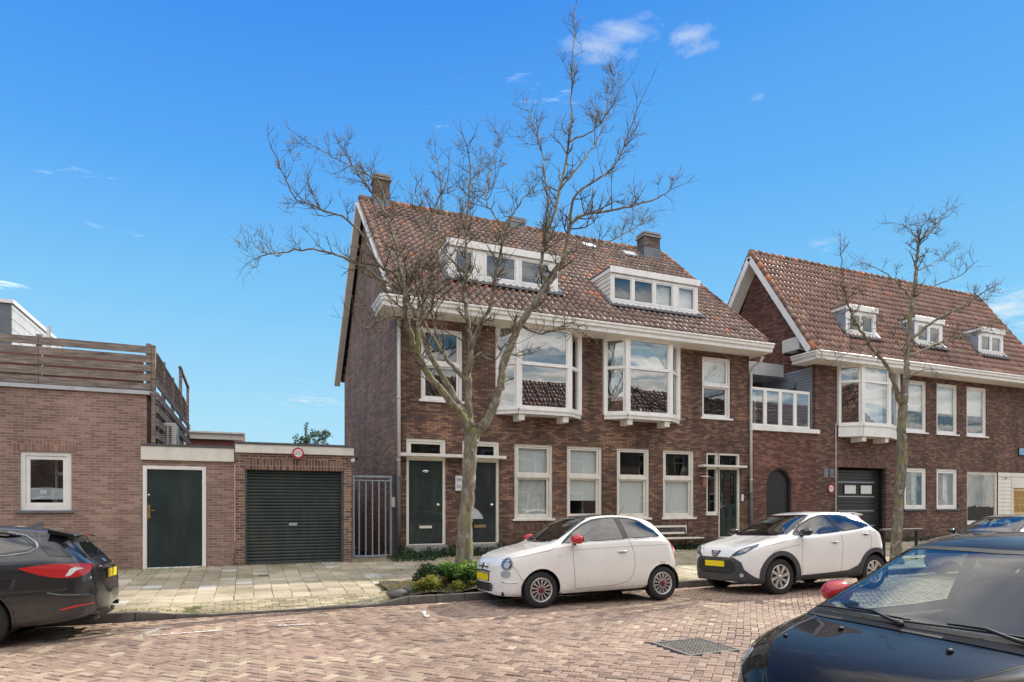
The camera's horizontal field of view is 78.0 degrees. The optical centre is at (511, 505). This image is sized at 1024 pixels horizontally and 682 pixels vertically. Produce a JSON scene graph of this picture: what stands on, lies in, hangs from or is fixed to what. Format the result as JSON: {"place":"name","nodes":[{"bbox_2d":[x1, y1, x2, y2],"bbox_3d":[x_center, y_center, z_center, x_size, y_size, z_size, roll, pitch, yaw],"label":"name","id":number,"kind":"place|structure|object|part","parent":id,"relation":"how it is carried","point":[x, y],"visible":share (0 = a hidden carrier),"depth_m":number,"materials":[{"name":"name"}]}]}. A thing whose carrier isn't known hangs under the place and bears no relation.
{"place":"outdoors","nodes":[
{"label":"outdoors","id":0,"kind":"place"},
{"bbox_2d":[159,591,391,615],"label":"driveway","id":1,"kind":"structure","parent":0,"point":[309,601],"depth_m":10.23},
{"bbox_2d":[116,550,695,611],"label":"weeds","id":2,"kind":"object","parent":1,"relation":"on","point":[405,580],"visible":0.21,"depth_m":11.38,"materials":[{"name":"plant"}]},
{"bbox_2d":[211,548,371,616],"bbox_3d":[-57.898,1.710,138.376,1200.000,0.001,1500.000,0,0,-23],"label":"ground","id":3,"kind":"structure","parent":0,"point":[361,552],"depth_m":22.68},
{"bbox_2d":[189,431,244,447],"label":"brick building","id":4,"kind":"structure","parent":3,"relation":"on","point":[210,438],"depth_m":24.31,"materials":[{"name":"beige paint"}]},
{"bbox_2d":[292,422,332,444],"bbox_3d":[-10.548,-1.377,32.438,2.933,5.794,2.662,0,0,-23],"label":"conifer tree","id":5,"kind":"object","parent":3,"relation":"on","point":[306,439],"visible":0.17,"depth_m":32.41,"materials":[{"name":"green plant"}]},
{"bbox_2d":[36,567,959,627],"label":"kerb","id":6,"kind":"structure","parent":3,"relation":"on","point":[123,617],"depth_m":10.56,"materials":[{"name":"concrete"}]},
{"bbox_2d":[125,556,482,613],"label":"pavement base","id":7,"kind":"object","parent":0,"point":[194,608],"visible":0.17,"depth_m":11.13,"materials":[{"name":"grey concrete"}]},
{"bbox_2d":[0,382,185,569],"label":"brick building","id":8,"kind":"structure","parent":7,"relation":"on","point":[70,457],"depth_m":13.02,"materials":[{"name":"brown brick"}]},
{"bbox_2d":[0,298,62,347],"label":"roof extension","id":9,"kind":"object","parent":8,"relation":"on","point":[16,318],"visible":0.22,"depth_m":15.84,"materials":[{"name":"grey paint"}]},
{"bbox_2d":[16,451,73,512],"bbox_3d":[-9.501,-0.466,12.979,0.966,1.236,0.600,0,0,-23],"label":"window","id":10,"kind":"structure","parent":8,"relation":"in","point":[27,493],"depth_m":12.80,"materials":[{"name":"white paint"}]},
{"bbox_2d":[46,326,50,346],"bbox_3d":[-11.249,-3.397,15.347,0.090,1.893,0.090,0,0,-23],"label":"vent pipe","id":11,"kind":"object","parent":8,"relation":"on","point":[48,331],"visible":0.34,"depth_m":15.31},
{"bbox_2d":[0,333,151,390],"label":"roof fence","id":12,"kind":"object","parent":8,"relation":"on","point":[38,363],"visible":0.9,"depth_m":13.00,"materials":[{"name":"brown wood"}]},
{"bbox_2d":[141,443,234,568],"bbox_3d":[-8.091,0.106,16.295,1.812,2.828,5.690,0,0,-23],"label":"brick annex","id":13,"kind":"object","parent":7,"relation":"on","point":[188,505],"visible":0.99,"depth_m":13.75,"materials":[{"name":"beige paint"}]},
{"bbox_2d":[157,423,178,444],"bbox_3d":[-8.291,-1.623,15.281,0.398,0.640,0.906,0,0,-23],"label":"air conditioner","id":14,"kind":"object","parent":13,"relation":"on","point":[171,434],"visible":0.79,"depth_m":14.90,"materials":[{"name":"metal"}]},
{"bbox_2d":[151,345,189,444],"bbox_3d":[-9.331,-2.717,17.533,0.120,2.875,8.651,0,0,-23],"label":"side fence","id":15,"kind":"object","parent":13,"relation":"on","point":[162,381],"visible":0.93,"depth_m":15.11,"materials":[{"name":"brown wood"}]},
{"bbox_2d":[147,469,201,566],"bbox_3d":[-7.277,0.280,13.649,1.048,2.090,0.120,0,0,-23],"label":"door","id":16,"kind":"structure","parent":13,"relation":"in","point":[174,497],"depth_m":13.66,"materials":[{"name":"green wood"}]},
{"bbox_2d":[235,441,354,565],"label":"brick garage","id":17,"kind":"structure","parent":7,"relation":"on","point":[290,508],"depth_m":14.63,"materials":[{"name":"brown brick"}]},
{"bbox_2d":[247,470,340,563],"bbox_3d":[-5.036,0.309,14.684,2.165,2.222,0.040,0,0,-23],"label":"roller door","id":18,"kind":"structure","parent":17,"relation":"in","point":[293,516],"depth_m":14.67,"materials":[{"name":"metal"}]},
{"bbox_2d":[292,448,303,458],"bbox_3d":[-4.902,-1.197,14.487,0.250,0.250,0.018,0,0,-23],"label":"parking sign","id":19,"kind":"object","parent":17,"relation":"attached to","point":[297,453],"visible":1,"depth_m":14.48,"materials":[{"name":"white metal"}]},
{"bbox_2d":[387,588,408,597],"bbox_3d":[-1.955,1.525,10.839,0.371,0.202,0.242,0,0,-23],"label":"edging stone","id":20,"kind":"object","parent":7,"relation":"on","point":[395,593],"visible":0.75,"depth_m":10.76,"materials":[{"name":"grey stone"}]},
{"bbox_2d":[404,586,419,592],"bbox_3d":[-1.761,1.495,11.131,0.256,0.188,0.261,0,0,24],"label":"edging stone","id":21,"kind":"object","parent":7,"relation":"on","point":[409,589],"visible":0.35,"depth_m":11.04,"materials":[{"name":"grey stone"}]},
{"bbox_2d":[380,577,476,597],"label":"planter soil","id":22,"kind":"structure","parent":7,"relation":"on","point":[385,585],"depth_m":11.34,"materials":[{"name":"brown soil"}]},
{"bbox_2d":[411,562,442,585],"bbox_3d":[-1.534,1.268,11.460,0.588,0.539,0.530,0,0,-7],"label":"bush","id":23,"kind":"object","parent":22,"relation":"on","point":[423,571],"visible":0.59,"depth_m":11.37,"materials":[{"name":"green plant"}]},
{"bbox_2d":[411,574,443,590],"bbox_3d":[-1.486,1.355,11.057,0.577,0.315,0.308,0,0,-32],"label":"bush","id":24,"kind":"object","parent":22,"relation":"on","point":[432,581],"visible":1,"depth_m":11.01,"materials":[{"name":"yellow plant"}]},
{"bbox_2d":[439,576,447,587],"bbox_3d":[-1.281,1.383,11.351,0.242,0.244,0.256,0,0,7],"label":"bush","id":25,"kind":"object","parent":22,"relation":"on","point":[444,580],"visible":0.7,"depth_m":11.32,"materials":[{"name":"brown plant"}]},
{"bbox_2d":[435,562,452,580],"bbox_3d":[-1.212,1.191,11.753,0.581,0.413,0.634,0,0,-42],"label":"iris plant","id":26,"kind":"object","parent":22,"relation":"on","point":[443,570],"visible":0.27,"depth_m":11.69,"materials":[{"name":"green plant"}]},
{"bbox_2d":[436,560,451,575],"bbox_3d":[-1.221,1.237,12.059,0.490,0.400,0.518,0,0,10],"label":"bush","id":27,"kind":"object","parent":22,"relation":"on","point":[442,564],"visible":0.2,"depth_m":11.92,"materials":[{"name":"green plant"}]},
{"bbox_2d":[451,579,468,590],"bbox_3d":[-0.940,1.425,11.259,0.243,0.220,0.327,0,0,41],"label":"bush","id":28,"kind":"object","parent":22,"relation":"on","point":[458,585],"visible":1,"depth_m":11.21,"materials":[{"name":"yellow plant"}]},
{"bbox_2d":[444,559,477,583],"bbox_3d":[-0.858,1.233,11.560,0.765,0.514,0.745,0,0,-23],"label":"bush","id":29,"kind":"object","parent":22,"relation":"on","point":[462,571],"visible":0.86,"depth_m":11.42,"materials":[{"name":"green plant"}]},
{"bbox_2d":[233,2,696,581],"bbox_3d":[-0.230,-4.667,12.309,9.648,12.560,4.668,0,0,-23],"label":"street tree","id":30,"kind":"object","parent":22,"relation":"on","point":[473,430],"visible":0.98,"depth_m":11.88,"materials":[{"name":"brown plant"}]},
{"bbox_2d":[467,578,476,585],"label":"bush","id":31,"kind":"object","parent":22,"relation":"on","point":[472,582],"visible":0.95,"depth_m":11.34,"materials":[{"name":"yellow plant"}]},
{"bbox_2d":[334,172,774,556],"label":"brick house","id":32,"kind":"structure","parent":7,"relation":"on","point":[644,415],"depth_m":18.82,"materials":[{"name":"brown brick"}]},
{"bbox_2d":[352,475,396,557],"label":"steel gate","id":33,"kind":"structure","parent":32,"relation":"attached to","point":[393,514],"depth_m":16.22,"materials":[{"name":"grey metal"}]},
{"bbox_2d":[409,461,441,543],"bbox_3d":[-2.266,-0.080,16.583,0.894,2.170,0.095,0,0,-23],"label":"door","id":34,"kind":"structure","parent":32,"relation":"in","point":[425,477],"depth_m":16.59,"materials":[{"name":"green wood"}]},
{"bbox_2d":[419,327,464,403],"bbox_3d":[-1.865,-3.681,16.729,1.260,1.947,0.195,0,0,-23],"label":"window","id":35,"kind":"structure","parent":32,"relation":"in","point":[443,364],"depth_m":16.79,"materials":[{"name":"white paint"}]},
{"bbox_2d":[472,462,494,541],"bbox_3d":[-0.864,-0.080,17.170,0.894,2.170,0.095,0,0,-23],"label":"door","id":36,"kind":"structure","parent":32,"relation":"in","point":[483,524],"depth_m":17.22,"materials":[{"name":"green wood"}]},
{"bbox_2d":[513,444,555,520],"bbox_3d":[0.583,-0.639,17.795,1.308,2.142,0.273,0,0,-23],"label":"window","id":37,"kind":"structure","parent":32,"relation":"in","point":[533,463],"depth_m":17.89,"materials":[{"name":"beige paint"}]},
{"bbox_2d":[495,325,581,423],"bbox_3d":[0.851,-3.610,17.553,2.650,2.600,0.549,0,0,-23],"label":"bay window","id":38,"kind":"structure","parent":32,"relation":"in","point":[518,411],"depth_m":17.34,"materials":[{"name":"white paint"}]},
{"bbox_2d":[567,446,600,519],"bbox_3d":[2.088,-0.639,18.402,1.289,2.142,0.230,0,0,-23],"label":"window","id":39,"kind":"structure","parent":32,"relation":"in","point":[583,463],"depth_m":18.50,"materials":[{"name":"beige paint"}]},
{"bbox_2d":[617,448,651,519],"bbox_3d":[3.623,-0.639,19.044,1.283,2.142,0.230,0,0,-23],"label":"window","id":40,"kind":"structure","parent":32,"relation":"in","point":[632,490],"depth_m":19.15,"materials":[{"name":"beige paint"}]},
{"bbox_2d":[603,337,679,428],"bbox_3d":[4.005,-3.630,18.874,2.730,2.560,0.551,0,0,-23],"label":"bay window","id":41,"kind":"structure","parent":32,"relation":"in","point":[625,358],"depth_m":18.65,"materials":[{"name":"white paint"}]},
{"bbox_2d":[661,450,696,518],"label":"window","id":42,"kind":"structure","parent":32,"relation":"in","point":[677,490],"depth_m":19.78,"materials":[{"name":"beige paint"}]},
{"bbox_2d":[701,356,732,420],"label":"window","id":43,"kind":"structure","parent":32,"relation":"in","point":[716,374],"depth_m":20.36,"materials":[{"name":"white paint"}]},
{"bbox_2d":[720,470,735,536],"bbox_3d":[6.987,-0.070,20.452,0.724,2.150,0.100,0,0,-23],"label":"door","id":44,"kind":"structure","parent":32,"relation":"in","point":[727,511],"depth_m":20.47,"materials":[{"name":"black wood"}]},
{"bbox_2d":[749,361,819,532],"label":"link building","id":45,"kind":"structure","parent":7,"relation":"on","point":[783,468],"depth_m":21.36,"materials":[{"name":"red brick"}]},
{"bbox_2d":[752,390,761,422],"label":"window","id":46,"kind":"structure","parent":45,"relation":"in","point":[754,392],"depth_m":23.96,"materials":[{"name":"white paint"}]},
{"bbox_2d":[767,471,787,530],"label":"door","id":47,"kind":"structure","parent":45,"relation":"in","point":[777,483],"depth_m":21.29,"materials":[{"name":"black wood"}]},
{"bbox_2d":[727,249,1023,541],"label":"brick house","id":48,"kind":"structure","parent":7,"relation":"on","point":[965,442],"depth_m":24.12,"materials":[{"name":"brown brick"}]},
{"bbox_2d":[782,337,804,355],"bbox_3d":[9.965,-5.620,22.323,0.368,0.520,0.756,0,0,-23],"label":"boxed eave end","id":49,"kind":"object","parent":48,"relation":"attached to","point":[790,346],"visible":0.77,"depth_m":22.24,"materials":[{"name":"metal"}]},
{"bbox_2d":[828,484,833,492],"bbox_3d":[11.158,-0.586,22.090,0.300,0.300,0.018,0,0,-23],"label":"parking sign","id":50,"kind":"object","parent":48,"relation":"attached to","point":[830,488],"visible":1,"depth_m":22.09,"materials":[{"name":"white metal"}]},
{"bbox_2d":[838,470,877,530],"bbox_3d":[12.491,0.040,23.012,2.397,2.636,0.065,0,0,-23],"label":"garage door","id":51,"kind":"structure","parent":48,"relation":"in","point":[851,480],"depth_m":23.09,"materials":[{"name":"metal"}]},
{"bbox_2d":[837,365,899,443],"bbox_3d":[12.972,-3.572,22.586,3.137,2.675,0.638,0,0,-23],"label":"bay window","id":52,"kind":"structure","parent":48,"relation":"in","point":[870,425],"depth_m":22.38,"materials":[{"name":"white paint"}]},
{"bbox_2d":[904,468,928,510],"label":"window","id":53,"kind":"structure","parent":48,"relation":"in","point":[913,506],"depth_m":24.07,"materials":[{"name":"white paint"}]},
{"bbox_2d":[906,380,928,433],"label":"window","id":54,"kind":"structure","parent":48,"relation":"in","point":[914,388],"depth_m":24.05,"materials":[{"name":"white paint"}]},
{"bbox_2d":[936,383,959,435],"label":"window","id":55,"kind":"structure","parent":48,"relation":"in","point":[944,395],"depth_m":24.72,"materials":[{"name":"white paint"}]},
{"bbox_2d":[936,469,959,509],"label":"window","id":56,"kind":"structure","parent":48,"relation":"in","point":[943,506],"depth_m":24.77,"materials":[{"name":"white paint"}]},
{"bbox_2d":[966,387,988,437],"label":"window","id":57,"kind":"structure","parent":48,"relation":"in","point":[973,394],"depth_m":25.43,"materials":[{"name":"white paint"}]},
{"bbox_2d":[966,472,999,524],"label":"window","id":58,"kind":"structure","parent":48,"relation":"in","point":[983,522],"depth_m":25.71,"materials":[{"name":"beige paint"}]},
{"bbox_2d":[1013,488,1023,513],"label":"door","id":59,"kind":"structure","parent":48,"relation":"in","point":[1018,493],"depth_m":26.37,"materials":[{"name":"yellow wood"}]},
{"bbox_2d":[1018,448,1023,455],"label":"street sign","id":60,"kind":"object","parent":48,"relation":"attached to","point":[1020,451],"visible":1,"depth_m":26.28,"materials":[{"name":"blue metal"}]},
{"bbox_2d":[0,573,974,681],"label":"road","id":61,"kind":"structure","parent":0,"point":[552,642],"depth_m":7.55,"materials":[{"name":"brown brick"}]},
{"bbox_2d":[0,522,118,642],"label":"black estate car","id":62,"kind":"object","parent":61,"relation":"on","point":[49,575],"visible":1,"depth_m":7.40,"materials":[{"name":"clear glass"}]},
{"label":"quarter window","id":63,"kind":"part","parent":62,"relation":"part of","materials":[{"name":"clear glass"}]},
{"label":"rear window","id":64,"kind":"part","parent":62,"relation":"part of","materials":[{"name":"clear glass"}]},
{"bbox_2d":[138,610,428,636],"bbox_3d":[-3.048,1.619,8.958,3.804,0.046,1.150,0,0,-23],"label":"road marking","id":65,"kind":"object","parent":61,"relation":"on","point":[424,612],"visible":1,"depth_m":8.34,"materials":[{"name":"white paint"}]},
{"bbox_2d":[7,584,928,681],"bbox_3d":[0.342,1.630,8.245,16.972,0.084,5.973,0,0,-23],"label":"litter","id":66,"kind":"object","parent":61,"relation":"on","point":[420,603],"visible":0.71,"depth_m":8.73,"materials":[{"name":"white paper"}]},
{"bbox_2d":[477,506,678,607],"bbox_3d":[1.144,0.827,11.105,3.563,1.654,2.083,0,-2,-23],"label":"hatchback","id":67,"kind":"object","parent":61,"relation":"on","point":[630,554],"visible":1,"depth_m":10.40,"materials":[{"name":"white metal"}]},
{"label":"side window","id":68,"kind":"part","parent":67,"relation":"part of","materials":[{"name":"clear glass"}]},
{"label":"side window","id":69,"kind":"part","parent":67,"relation":"part of","materials":[{"name":"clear glass"}]},
{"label":"quarter window","id":70,"kind":"part","parent":67,"relation":"part of","materials":[{"name":"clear glass"}]},
{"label":"rear window","id":71,"kind":"part","parent":67,"relation":"part of","materials":[{"name":"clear glass"}]},
{"bbox_2d":[651,637,739,655],"bbox_3d":[2.126,1.659,7.330,0.720,0.064,0.720,0,0,-23],"label":"drain grate","id":72,"kind":"object","parent":61,"relation":"on","point":[698,646],"visible":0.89,"depth_m":7.31,"materials":[{"name":"metal"}]},
{"bbox_2d":[697,512,887,594],"bbox_3d":[5.516,0.890,12.623,3.718,1.523,2.088,0,-2,-23],"label":"crossover car","id":73,"kind":"object","parent":61,"relation":"on","point":[786,553],"visible":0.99,"depth_m":11.92,"materials":[{"name":"white metal"}]},
{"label":"side window","id":74,"kind":"part","parent":73,"relation":"part of","materials":[{"name":"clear glass"}]},
{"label":"rear side window","id":75,"kind":"part","parent":73,"relation":"part of","materials":[{"name":"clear glass"}]},
{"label":"side window","id":76,"kind":"part","parent":73,"relation":"part of","materials":[{"name":"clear glass"}]},
{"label":"rear window","id":77,"kind":"part","parent":73,"relation":"part of","materials":[{"name":"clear glass"}]},
{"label":"rear side window","id":78,"kind":"part","parent":73,"relation":"part of","materials":[{"name":"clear glass"}]},
{"bbox_2d":[737,531,1023,681],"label":"black hatchback","id":79,"kind":"object","parent":61,"relation":"on","point":[969,629],"visible":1,"depth_m":3.26,"materials":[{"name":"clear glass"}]},
{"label":"side window","id":80,"kind":"part","parent":79,"relation":"part of","materials":[{"name":"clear glass"}]},
{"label":"rear side window","id":81,"kind":"part","parent":79,"relation":"part of","materials":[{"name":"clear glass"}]},
{"bbox_2d":[923,514,1023,574],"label":"grey saloon","id":82,"kind":"object","parent":61,"relation":"on","point":[940,563],"visible":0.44,"depth_m":15.27,"materials":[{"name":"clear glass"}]},
{"bbox_2d":[957,517,990,532],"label":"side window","id":83,"kind":"structure","parent":82,"relation":"in","point":[990,517],"depth_m":15.92,"materials":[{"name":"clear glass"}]},
{"bbox_2d":[0,0,1023,444],"label":"sky","id":84,"kind":"structure","parent":0,"point":[135,148],"materials":[{"name":"blue"}]},
{"bbox_2d":[110,540,927,611],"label":"pavement","id":85,"kind":"structure","parent":0,"point":[149,584],"depth_m":12.33,"materials":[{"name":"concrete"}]},
{"bbox_2d":[386,533,951,561],"bbox_3d":[9.766,1.179,20.935,27.860,0.451,1.139,0,0,-23],"label":"ground cover","id":86,"kind":"object","parent":85,"relation":"on","point":[440,554],"visible":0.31,"depth_m":16.36,"materials":[{"name":"green plant"}]},
{"bbox_2d":[655,525,703,548],"bbox_3d":[4.754,0.975,19.070,2.240,0.727,0.455,0,0,-23],"label":"garden bench","id":87,"kind":"object","parent":85,"relation":"on","point":[685,530],"visible":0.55,"depth_m":19.27,"materials":[{"name":"beige paint"}]},
{"bbox_2d":[879,528,923,558],"bbox_3d":[10.719,1.066,17.385,1.625,0.855,0.120,0,0,-23],"label":"metal rail","id":88,"kind":"object","parent":85,"relation":"on","point":[884,538],"visible":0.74,"depth_m":17.12,"materials":[{"name":"grey metal"}]},
{"bbox_2d":[814,193,1012,564],"bbox_3d":[11.309,-3.655,16.839,10.119,10.522,2.396,0,0,-23],"label":"street tree","id":89,"kind":"object","parent":85,"relation":"on","point":[898,501],"visible":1,"depth_m":16.54,"materials":[{"name":"brown plant"}]},
{"bbox_2d":[646,603,804,667],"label":"road base","id":90,"kind":"object","parent":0,"point":[704,634],"depth_m":7.56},
{"bbox_2d":[31,572,933,629],"bbox_3d":[0.103,1.687,11.360,23.160,0.044,0.106,0,0,-23],"label":"gutter","id":91,"kind":"object","parent":90,"relation":"on","point":[52,627],"visible":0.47,"depth_m":9.98,"materials":[{"name":"grey concrete"}]}
]}

